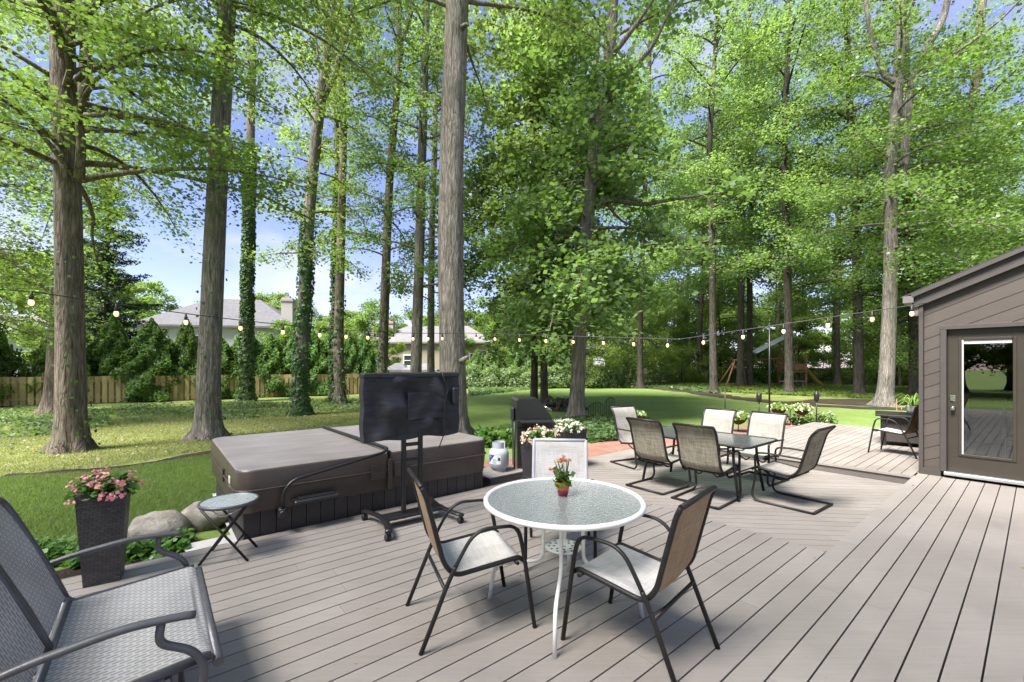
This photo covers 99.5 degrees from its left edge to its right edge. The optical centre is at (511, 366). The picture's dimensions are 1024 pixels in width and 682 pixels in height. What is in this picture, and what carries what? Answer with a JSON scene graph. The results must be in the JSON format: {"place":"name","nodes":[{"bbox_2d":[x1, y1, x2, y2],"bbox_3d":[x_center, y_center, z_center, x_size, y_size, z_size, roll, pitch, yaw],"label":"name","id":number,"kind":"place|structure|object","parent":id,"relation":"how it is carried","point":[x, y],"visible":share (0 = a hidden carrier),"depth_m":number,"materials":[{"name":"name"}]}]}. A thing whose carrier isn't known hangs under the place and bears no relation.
{"place":"outdoors","nodes":[
{"label":"outdoors","id":0,"kind":"place"},
{"bbox_2d":[0,453,215,542],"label":"grass","id":1,"kind":"structure","parent":0,"point":[36,501],"depth_m":6.02,"materials":[{"name":"green plant"}]},
{"bbox_2d":[136,296,317,349],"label":"neighbour house","id":2,"kind":"structure","parent":0,"point":[264,312],"depth_m":40.55,"materials":[{"name":"grey"}]},
{"bbox_2d":[375,320,499,368],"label":"neighbour house","id":3,"kind":"structure","parent":0,"point":[404,334],"depth_m":52.14,"materials":[{"name":"white paint"}]},
{"bbox_2d":[0,374,910,476],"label":"woodland floor","id":4,"kind":"structure","parent":0,"point":[785,398],"depth_m":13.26,"materials":[{"name":"green plant"}]},
{"bbox_2d":[0,322,31,402],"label":"arborvitae","id":5,"kind":"object","parent":4,"relation":"on","point":[9,366],"visible":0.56,"depth_m":19.75,"materials":[{"name":"green plant"}]},
{"bbox_2d":[0,85,46,347],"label":"maple tree","id":6,"kind":"object","parent":4,"relation":"on","point":[4,321],"visible":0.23,"depth_m":20.76,"materials":[{"name":"green plant"}]},
{"bbox_2d":[0,405,112,437],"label":"ground cover","id":7,"kind":"object","parent":4,"relation":"on","point":[101,417],"visible":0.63,"depth_m":13.42,"materials":[{"name":"green plant"}]},
{"bbox_2d":[18,329,109,396],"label":"arborvitae","id":8,"kind":"object","parent":4,"relation":"on","point":[37,362],"visible":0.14,"depth_m":20.23,"materials":[{"name":"green plant"}]},
{"bbox_2d":[1,245,161,335],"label":"broadleaf tree","id":9,"kind":"object","parent":4,"relation":"on","point":[133,289],"visible":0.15,"depth_m":51.91,"materials":[{"name":"green plant"}]},
{"bbox_2d":[0,0,179,353],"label":"maple tree","id":10,"kind":"object","parent":4,"relation":"on","point":[11,273],"visible":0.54,"depth_m":13.05,"materials":[{"name":"green plant"}]},
{"bbox_2d":[35,160,169,348],"bbox_3d":[-23.370,-5.316,24.858,5.625,14.208,6.171,0,0,0],"label":"spruce tree","id":11,"kind":"object","parent":4,"relation":"on","point":[106,293],"visible":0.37,"depth_m":24.82,"materials":[{"name":"green plant"}]},
{"bbox_2d":[3,450,210,476],"bbox_3d":[-6.439,1.766,8.853,1.152,0.001,5.359,0,0,35],"label":"mulch border","id":12,"kind":"object","parent":4,"relation":"on","point":[121,466],"visible":0.43,"depth_m":7.51,"materials":[{"name":"brown soil"}]},
{"bbox_2d":[86,313,141,400],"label":"arborvitae","id":13,"kind":"object","parent":4,"relation":"on","point":[116,340],"visible":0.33,"depth_m":21.72,"materials":[{"name":"green plant"}]},
{"bbox_2d":[0,0,241,414],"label":"forest tree","id":14,"kind":"object","parent":4,"relation":"on","point":[46,402],"visible":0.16,"depth_m":15.91,"materials":[{"name":"green plant"}]},
{"bbox_2d":[93,278,181,339],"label":"broadleaf tree","id":15,"kind":"object","parent":4,"relation":"on","point":[156,288],"visible":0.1,"depth_m":70.22,"materials":[{"name":"green plant"}]},
{"bbox_2d":[107,317,190,401],"bbox_3d":[-18.873,-0.402,22.776,3.997,4.371,3.976,0,0,15],"label":"arborvitae","id":16,"kind":"object","parent":4,"relation":"on","point":[149,338],"visible":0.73,"depth_m":21.91,"materials":[{"name":"green plant"}]},
{"bbox_2d":[0,0,336,455],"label":"maple tree","id":17,"kind":"object","parent":4,"relation":"on","point":[69,146],"visible":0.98,"depth_m":8.98,"materials":[{"name":"green plant"}]},
{"bbox_2d":[0,374,359,405],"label":"board fence","id":18,"kind":"object","parent":4,"relation":"on","point":[106,389],"visible":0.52,"depth_m":21.17,"materials":[{"name":"brown wood"}]},
{"bbox_2d":[163,317,197,395],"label":"arborvitae","id":19,"kind":"object","parent":4,"relation":"on","point":[186,337],"visible":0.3,"depth_m":23.36,"materials":[{"name":"green plant"}]},
{"bbox_2d":[185,337,238,397],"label":"arborvitae","id":20,"kind":"object","parent":4,"relation":"on","point":[227,363],"visible":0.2,"depth_m":23.78,"materials":[{"name":"green plant"}]},
{"bbox_2d":[100,397,359,420],"bbox_3d":[-11.227,1.706,17.840,10.709,0.216,7.993,0,0,-20],"label":"ground cover","id":21,"kind":"object","parent":4,"relation":"on","point":[141,408],"visible":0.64,"depth_m":17.39,"materials":[{"name":"green plant"}]},
{"bbox_2d":[82,0,405,441],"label":"oak tree","id":22,"kind":"object","parent":4,"relation":"on","point":[207,423],"visible":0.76,"depth_m":10.53,"materials":[{"name":"grey plant"}]},
{"bbox_2d":[197,0,308,401],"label":"ivy clad tree","id":23,"kind":"object","parent":4,"relation":"on","point":[246,364],"visible":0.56,"depth_m":21.92,"materials":[{"name":"green plant"}]},
{"bbox_2d":[253,333,290,396],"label":"arborvitae","id":24,"kind":"object","parent":4,"relation":"on","point":[272,352],"visible":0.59,"depth_m":25.27,"materials":[{"name":"green plant"}]},
{"bbox_2d":[289,329,328,395],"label":"arborvitae","id":25,"kind":"object","parent":4,"relation":"on","point":[316,350],"visible":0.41,"depth_m":26.46,"materials":[{"name":"green plant"}]},
{"bbox_2d":[232,0,399,416],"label":"maple tree","id":26,"kind":"object","parent":4,"relation":"on","point":[299,385],"visible":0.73,"depth_m":15.58,"materials":[{"name":"green plant"}]},
{"bbox_2d":[266,33,403,403],"bbox_3d":[-7.978,-9.329,20.960,5.460,22.331,5.773,0,0,0],"label":"ivy clad tree","id":27,"kind":"object","parent":4,"relation":"on","point":[329,398],"visible":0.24,"depth_m":20.81,"materials":[{"name":"green plant"}]},
{"bbox_2d":[266,0,408,405],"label":"ash tree","id":28,"kind":"object","parent":4,"relation":"on","point":[340,387],"visible":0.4,"depth_m":19.32,"materials":[{"name":"green plant"}]},
{"bbox_2d":[344,331,364,380],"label":"arborvitae","id":29,"kind":"object","parent":4,"relation":"on","point":[350,343],"visible":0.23,"depth_m":28.31,"materials":[{"name":"green plant"}]},
{"bbox_2d":[348,331,377,373],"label":"arborvitae","id":30,"kind":"object","parent":4,"relation":"on","point":[366,349],"visible":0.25,"depth_m":28.96,"materials":[{"name":"green plant"}]},
{"bbox_2d":[344,297,407,339],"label":"broadleaf tree","id":31,"kind":"object","parent":4,"relation":"on","point":[361,321],"visible":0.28,"depth_m":73.46,"materials":[{"name":"green plant"}]},
{"bbox_2d":[319,0,443,372],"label":"ash tree","id":32,"kind":"object","parent":4,"relation":"on","point":[383,360],"visible":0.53,"depth_m":19.29,"materials":[{"name":"green plant"}]},
{"bbox_2d":[318,0,505,371],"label":"ash tree","id":33,"kind":"object","parent":4,"relation":"on","point":[419,284],"visible":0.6,"depth_m":17.61,"materials":[{"name":"green plant"}]},
{"bbox_2d":[370,2,494,371],"bbox_3d":[-4.324,-10.503,23.337,6.648,24.666,6.606,0,0,0],"label":"ash tree","id":34,"kind":"object","parent":4,"relation":"on","point":[430,320],"visible":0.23,"depth_m":23.25,"materials":[{"name":"green plant"}]},
{"bbox_2d":[468,381,716,395],"bbox_3d":[7.868,1.674,38.333,24.663,0.382,21.611,0,0,-9],"label":"ground cover","id":35,"kind":"object","parent":4,"relation":"on","point":[478,390],"visible":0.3,"depth_m":33.28,"materials":[{"name":"green plant"}]},
{"bbox_2d":[599,268,680,379],"bbox_3d":[11.604,-3.818,39.177,7.748,11.293,7.703,0,0,4],"label":"understory tree","id":36,"kind":"object","parent":4,"relation":"on","point":[647,355],"visible":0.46,"depth_m":38.21,"materials":[{"name":"green plant"}]},
{"bbox_2d":[587,0,721,387],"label":"forest tree","id":37,"kind":"object","parent":4,"relation":"on","point":[640,381],"visible":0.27,"depth_m":35.00,"materials":[{"name":"green plant"}]},
{"bbox_2d":[623,252,696,366],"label":"understory tree","id":38,"kind":"object","parent":4,"relation":"on","point":[676,315],"visible":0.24,"depth_m":46.97,"materials":[{"name":"green plant"}]},
{"bbox_2d":[659,344,703,382],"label":"understory shrub","id":39,"kind":"object","parent":4,"relation":"on","point":[691,352],"visible":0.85,"depth_m":43.75,"materials":[{"name":"green plant"}]},
{"bbox_2d":[637,127,782,382],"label":"forest tree","id":40,"kind":"object","parent":4,"relation":"on","point":[700,300],"visible":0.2,"depth_m":43.48,"materials":[{"name":"green plant"}]},
{"bbox_2d":[676,258,773,373],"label":"understory tree","id":41,"kind":"object","parent":4,"relation":"on","point":[730,336],"visible":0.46,"depth_m":44.89,"materials":[{"name":"green plant"}]},
{"bbox_2d":[628,0,825,392],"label":"forest tree","id":42,"kind":"object","parent":4,"relation":"on","point":[710,158],"visible":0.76,"depth_m":28.24,"materials":[{"name":"green plant"}]},
{"bbox_2d":[585,387,905,409],"bbox_3d":[12.832,1.766,27.220,6.295,0.001,24.469,0,0,-26],"label":"mulch border","id":43,"kind":"object","parent":4,"relation":"on","point":[720,395],"visible":0.69,"depth_m":22.50,"materials":[{"name":"brown soil"}]},
{"bbox_2d":[669,0,827,386],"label":"forest tree","id":44,"kind":"object","parent":4,"relation":"on","point":[740,380],"visible":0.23,"depth_m":35.92,"materials":[{"name":"green plant"}]},
{"bbox_2d":[676,0,838,385],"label":"forest tree","id":45,"kind":"object","parent":4,"relation":"on","point":[749,354],"visible":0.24,"depth_m":36.93,"materials":[{"name":"green plant"}]},
{"bbox_2d":[718,332,823,385],"bbox_3d":[22.127,-0.499,37.328,7.819,4.641,2.469,0,0,8],"label":"playset","id":46,"kind":"object","parent":4,"relation":"on","point":[780,338],"visible":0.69,"depth_m":37.26,"materials":[{"name":"red wood"}]},
{"bbox_2d":[722,164,844,366],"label":"forest tree","id":47,"kind":"object","parent":4,"relation":"on","point":[762,309],"visible":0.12,"depth_m":52.79,"materials":[{"name":"green plant"}]},
{"bbox_2d":[656,381,918,398],"bbox_3d":[20.300,1.686,35.778,18.417,0.382,21.826,0,0,-45],"label":"ground cover","id":48,"kind":"object","parent":4,"relation":"on","point":[831,390],"visible":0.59,"depth_m":30.35,"materials":[{"name":"green plant"}]},
{"bbox_2d":[693,0,883,394],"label":"forest tree","id":49,"kind":"object","parent":4,"relation":"on","point":[786,73],"visible":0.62,"depth_m":26.92,"materials":[{"name":"green plant"}]},
{"bbox_2d":[754,305,832,367],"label":"broadleaf tree","id":50,"kind":"object","parent":4,"relation":"on","point":[807,327],"visible":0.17,"depth_m":54.83,"materials":[{"name":"green plant"}]},
{"bbox_2d":[771,315,825,364],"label":"broadleaf tree","id":51,"kind":"object","parent":4,"relation":"on","point":[802,342],"visible":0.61,"depth_m":48.88,"materials":[{"name":"green plant"}]},
{"bbox_2d":[801,349,849,383],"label":"understory shrub","id":52,"kind":"object","parent":4,"relation":"on","point":[824,378],"visible":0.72,"depth_m":42.76,"materials":[{"name":"green plant"}]},
{"bbox_2d":[824,338,877,384],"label":"understory shrub","id":53,"kind":"object","parent":4,"relation":"on","point":[849,371],"visible":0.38,"depth_m":42.31,"materials":[{"name":"green plant"}]},
{"bbox_2d":[789,399,918,404],"bbox_3d":[17.819,1.760,21.572,7.884,0.001,3.899,0,0,0],"label":"mulch bed","id":54,"kind":"object","parent":4,"relation":"on","point":[847,401],"visible":0.54,"depth_m":21.79,"materials":[{"name":"brown soil"}]},
{"bbox_2d":[765,0,1023,406],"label":"forked maple tree","id":55,"kind":"object","parent":54,"relation":"on","point":[900,128],"visible":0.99,"depth_m":18.33,"materials":[{"name":"green plant"}]},
{"bbox_2d":[765,95,948,384],"bbox_3d":[29.923,-11.527,39.283,14.193,26.735,12.417,0,0,24],"label":"forest tree","id":56,"kind":"object","parent":4,"relation":"on","point":[837,367],"visible":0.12,"depth_m":39.76,"materials":[{"name":"green plant"}]},
{"bbox_2d":[757,0,996,393],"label":"forest tree","id":57,"kind":"object","parent":4,"relation":"on","point":[858,387],"visible":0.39,"depth_m":26.16,"materials":[{"name":"green plant"}]},
{"bbox_2d":[841,261,934,386],"bbox_3d":[33.956,-4.471,38.223,7.626,12.611,8.765,0,0,-34],"label":"understory tree","id":58,"kind":"object","parent":4,"relation":"on","point":[900,360],"visible":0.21,"depth_m":38.50,"materials":[{"name":"green plant"}]},
{"bbox_2d":[808,8,1023,396],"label":"forest tree","id":59,"kind":"object","parent":4,"relation":"on","point":[913,357],"visible":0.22,"depth_m":25.31,"materials":[{"name":"green plant"}]},
{"bbox_2d":[821,0,1023,321],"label":"forest tree","id":60,"kind":"object","parent":4,"relation":"on","point":[981,12],"visible":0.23,"depth_m":22.89,"materials":[{"name":"green plant"}]},
{"bbox_2d":[875,91,1023,318],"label":"forest tree","id":61,"kind":"object","parent":4,"relation":"on","point":[1001,139],"visible":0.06,"depth_m":37.55,"materials":[{"name":"green plant"}]},
{"bbox_2d":[0,0,1023,367],"label":"sky","id":62,"kind":"structure","parent":0,"point":[167,264],"materials":[{"name":"blue"}]},
{"bbox_2d":[54,368,1023,570],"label":"lawn","id":63,"kind":"structure","parent":0,"point":[663,407],"depth_m":18.81,"materials":[{"name":"green plant"}]},
{"bbox_2d":[127,510,190,540],"bbox_3d":[-3.635,1.690,4.456,0.516,0.383,0.471,0,0,-15],"label":"boulder","id":64,"kind":"object","parent":63,"relation":"on","point":[160,521],"visible":0.59,"depth_m":4.37,"materials":[{"name":"grey stone"}]},
{"bbox_2d":[184,493,236,551],"bbox_3d":[-2.343,1.720,5.673,3.160,0.001,2.465,0,0,-40],"label":"concrete pad","id":65,"kind":"object","parent":63,"relation":"on","point":[206,543],"visible":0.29,"depth_m":4.24,"materials":[{"name":"grey concrete"}]},
{"bbox_2d":[181,501,227,531],"bbox_3d":[-3.413,1.677,4.849,0.558,0.347,0.440,0,0,-1],"label":"boulder","id":66,"kind":"object","parent":65,"relation":"on","point":[197,518],"visible":0.44,"depth_m":4.68,"materials":[{"name":"grey stone"}]},
{"bbox_2d":[209,425,485,540],"bbox_3d":[-2.122,1.303,5.686,2.859,0.830,2.566,0,0,-40],"label":"hot tub","id":67,"kind":"object","parent":65,"relation":"on","point":[299,478],"visible":0.83,"depth_m":4.69,"materials":[{"name":"brown plastic"}]},
{"bbox_2d":[264,0,632,434],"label":"tall tree","id":68,"kind":"object","parent":63,"relation":"on","point":[452,356],"visible":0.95,"depth_m":10.87,"materials":[{"name":"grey plant"}]},
{"bbox_2d":[425,0,644,399],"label":"buckeye tree","id":69,"kind":"object","parent":63,"relation":"on","point":[534,142],"visible":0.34,"depth_m":17.71,"materials":[{"name":"green plant"}]},
{"bbox_2d":[437,0,665,406],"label":"buckeye tree","id":70,"kind":"object","parent":63,"relation":"on","point":[545,62],"visible":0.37,"depth_m":17.11,"materials":[{"name":"green plant"}]},
{"bbox_2d":[550,294,637,388],"bbox_3d":[6.861,-3.729,36.011,7.486,11.118,6.831,0,0,-26],"label":"understory tree","id":71,"kind":"object","parent":63,"relation":"on","point":[591,356],"visible":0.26,"depth_m":35.56,"materials":[{"name":"green plant"}]},
{"bbox_2d":[729,456,1015,681],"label":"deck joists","id":72,"kind":"object","parent":63,"relation":"on","point":[967,591],"depth_m":3.03,"materials":[{"name":"brown wood"}]},
{"bbox_2d":[61,422,909,579],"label":"deck fascia","id":73,"kind":"structure","parent":72,"relation":"on","point":[873,475],"depth_m":6.80,"materials":[{"name":"paint"}]},
{"bbox_2d":[32,473,1023,681],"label":"deck","id":74,"kind":"structure","parent":72,"relation":"on","point":[323,602],"depth_m":2.88,"materials":[{"name":"paint"}]},
{"bbox_2d":[63,467,147,587],"bbox_3d":[-3.029,1.165,3.245,0.459,0.829,0.509,0,0,-35],"label":"wicker planter","id":75,"kind":"object","parent":74,"relation":"on","point":[101,501],"visible":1,"depth_m":3.14,"materials":[{"name":"black wicker"}]},
{"bbox_2d":[0,497,223,681],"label":"glider bench","id":76,"kind":"object","parent":74,"relation":"on","point":[133,631],"visible":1,"depth_m":1.90,"materials":[{"name":"grey fabric"}]},
{"bbox_2d":[197,492,258,565],"bbox_3d":[-2.360,1.350,3.620,0.436,0.473,0.436,0,0,-18],"label":"folding side table","id":77,"kind":"object","parent":74,"relation":"on","point":[242,501],"visible":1,"depth_m":3.54,"materials":[{"name":"clear glass"}]},
{"bbox_2d":[359,372,463,540],"bbox_3d":[-1.018,0.821,4.420,1.032,1.518,0.742,0,0,-36],"label":"covered television","id":78,"kind":"object","parent":74,"relation":"on","point":[403,407],"visible":1,"depth_m":4.34,"materials":[{"name":"black fabric"}]},
{"bbox_2d":[406,467,536,655],"bbox_3d":[-0.278,1.123,2.748,0.711,0.925,0.563,0,0,-21],"label":"stacking chair","id":79,"kind":"object","parent":74,"relation":"on","point":[479,550],"visible":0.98,"depth_m":2.62,"materials":[{"name":"fabric"}]},
{"bbox_2d":[483,465,522,487],"bbox_3d":[-0.218,1.680,6.585,0.720,0.200,0.556,0,0,-39],"label":"step box","id":80,"kind":"object","parent":74,"relation":"on","point":[491,477],"visible":0.6,"depth_m":6.38,"materials":[{"name":"paint"}]},
{"bbox_2d":[489,441,508,471],"bbox_3d":[-0.200,1.360,6.579,0.304,0.440,0.306,0,0,14],"label":"propane tank","id":81,"kind":"object","parent":80,"relation":"on","point":[498,457],"visible":1,"depth_m":6.47,"materials":[{"name":"white metal"}]},
{"bbox_2d":[520,424,559,479],"bbox_3d":[0.399,1.188,5.950,0.521,0.784,0.604,0,0,44],"label":"wicker planter","id":82,"kind":"object","parent":74,"relation":"on","point":[526,443],"visible":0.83,"depth_m":5.88,"materials":[{"name":"black wicker"}]},
{"bbox_2d":[524,438,596,558],"bbox_3d":[0.403,1.123,3.647,0.563,0.925,0.711,0,0,6],"label":"stacking chair","id":83,"kind":"object","parent":74,"relation":"on","point":[546,452],"visible":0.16,"depth_m":3.93,"materials":[{"name":"fabric"}]},
{"bbox_2d":[483,477,645,658],"bbox_3d":[0.335,1.218,2.840,1.042,0.727,1.042,0,0,0],"label":"round table","id":84,"kind":"object","parent":74,"relation":"on","point":[521,502],"visible":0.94,"depth_m":2.74,"materials":[{"name":"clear glass"}]},
{"bbox_2d":[548,455,575,496],"bbox_3d":[0.335,0.731,2.914,0.170,0.271,0.165,0,0,-23],"label":"flower pot","id":85,"kind":"object","parent":84,"relation":"on","point":[562,483],"visible":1,"depth_m":2.90,"materials":[{"name":"green plant"}]},
{"bbox_2d":[561,485,719,681],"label":"stacking chair","id":86,"kind":"object","parent":74,"relation":"on","point":[631,572],"visible":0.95,"depth_m":2.37,"materials":[{"name":"fabric"}]},
{"bbox_2d":[729,422,918,475],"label":"raised deck","id":87,"kind":"structure","parent":72,"relation":"on","point":[846,445],"depth_m":8.25,"materials":[{"name":"paint"}]},
{"bbox_2d":[867,405,918,458],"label":"stacking chair","id":88,"kind":"object","parent":87,"relation":"on","point":[913,426],"visible":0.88,"depth_m":7.67,"materials":[{"name":"metal"}]},
{"bbox_2d":[875,410,918,445],"bbox_3d":[7.980,1.269,8.750,1.000,0.622,1.000,0,0,40],"label":"fire table","id":89,"kind":"object","parent":87,"relation":"on","point":[902,424],"visible":0.41,"depth_m":8.61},
{"bbox_2d":[901,245,1023,485],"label":"house","id":90,"kind":"structure","parent":63,"relation":"on","point":[971,349],"depth_m":6.19,"materials":[{"name":"brown"}]},
{"bbox_2d":[947,327,1023,479],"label":"door","id":91,"kind":"structure","parent":90,"relation":"in","point":[957,461],"depth_m":5.98,"materials":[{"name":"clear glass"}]},
{"label":"mulch bed","id":92,"kind":"structure","parent":63,"relation":"on","visible":0},
{"bbox_2d":[552,414,653,442],"bbox_3d":[2.487,1.669,11.979,3.121,0.272,4.698,0,0,12],"label":"ground cover","id":93,"kind":"object","parent":92,"relation":"on","point":[600,428],"visible":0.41,"depth_m":11.83,"materials":[{"name":"green plant"}]},
{"bbox_2d":[466,0,766,417],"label":"old maple tree","id":94,"kind":"object","parent":92,"relation":"on","point":[642,138],"visible":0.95,"depth_m":13.13,"materials":[{"name":"green plant"}]},
{"bbox_2d":[484,420,995,485],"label":"brick patio","id":95,"kind":"structure","parent":0,"point":[599,448],"depth_m":9.37,"materials":[{"name":"red brick"}]},
{"bbox_2d":[510,396,555,468],"bbox_3d":[0.320,1.127,7.053,0.690,1.245,1.100,0,0,-8],"label":"gas grill","id":96,"kind":"object","parent":95,"relation":"on","point":[526,412],"visible":0.66,"depth_m":6.75,"materials":[{"name":"black metal"}]},
{"bbox_2d":[550,418,586,438],"bbox_3d":[0.921,1.304,7.442,0.676,0.833,0.691,0,0,-35],"label":"wicker planter","id":97,"kind":"object","parent":95,"relation":"on","point":[568,428],"visible":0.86,"depth_m":7.27,"materials":[{"name":"plant"}]},
{"bbox_2d":[588,447,903,552],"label":"deck","id":98,"kind":"structure","parent":95,"relation":"on","point":[855,500],"depth_m":5.78,"materials":[{"name":"paint"}]},
{"bbox_2d":[610,405,662,468],"bbox_3d":[2.173,1.220,7.611,0.623,1.002,0.767,0,0,-26],"label":"spring chair","id":99,"kind":"object","parent":98,"relation":"on","point":[622,426],"visible":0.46,"depth_m":7.78,"materials":[{"name":"beige fabric"}]},
{"bbox_2d":[625,417,690,494],"bbox_3d":[2.087,1.220,6.221,0.767,1.002,0.623,0,0,-37],"label":"spring chair","id":100,"kind":"object","parent":98,"relation":"on","point":[648,440],"visible":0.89,"depth_m":6.07,"materials":[{"name":"beige fabric"}]},
{"bbox_2d":[671,422,741,509],"bbox_3d":[2.518,1.220,5.636,0.766,1.002,0.623,0,0,-41],"label":"spring chair","id":101,"kind":"object","parent":98,"relation":"on","point":[698,449],"visible":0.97,"depth_m":5.49,"materials":[{"name":"beige fabric"}]},
{"bbox_2d":[682,408,737,475],"bbox_3d":[3.278,1.220,7.174,0.767,1.002,0.623,0,0,-40],"label":"spring chair","id":102,"kind":"object","parent":98,"relation":"on","point":[720,420],"visible":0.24,"depth_m":7.31,"materials":[{"name":"beige fabric"}]},
{"bbox_2d":[642,426,777,501],"bbox_3d":[2.738,1.357,6.300,1.032,0.731,1.752,0,0,-39],"label":"dining table","id":103,"kind":"object","parent":98,"relation":"on","point":[733,441],"visible":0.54,"depth_m":5.94,"materials":[{"name":"clear glass"}]},
{"bbox_2d":[726,411,789,485],"bbox_3d":[3.746,1.220,6.606,0.767,1.002,0.623,0,0,-36],"label":"spring chair","id":104,"kind":"object","parent":98,"relation":"on","point":[767,424],"visible":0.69,"depth_m":6.68,"materials":[{"name":"beige fabric"}]},
{"bbox_2d":[751,425,835,514],"bbox_3d":[3.530,1.220,5.459,0.623,1.002,0.767,0,0,-36],"label":"spring chair","id":105,"kind":"object","parent":98,"relation":"on","point":[812,452],"visible":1,"depth_m":5.36,"materials":[{"name":"beige fabric"}]},
{"bbox_3d":[-6.400,0.305,3.750,0.060,2.950,0.060,0,0,0],"label":"light pole","id":106,"kind":"object","parent":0,"visible":0},
{"bbox_2d":[0,289,926,346],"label":"string lights","id":107,"kind":"object","parent":106,"relation":"hanging from","point":[31,302],"visible":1,"depth_m":7.12,"materials":[{"name":"white plastic"}]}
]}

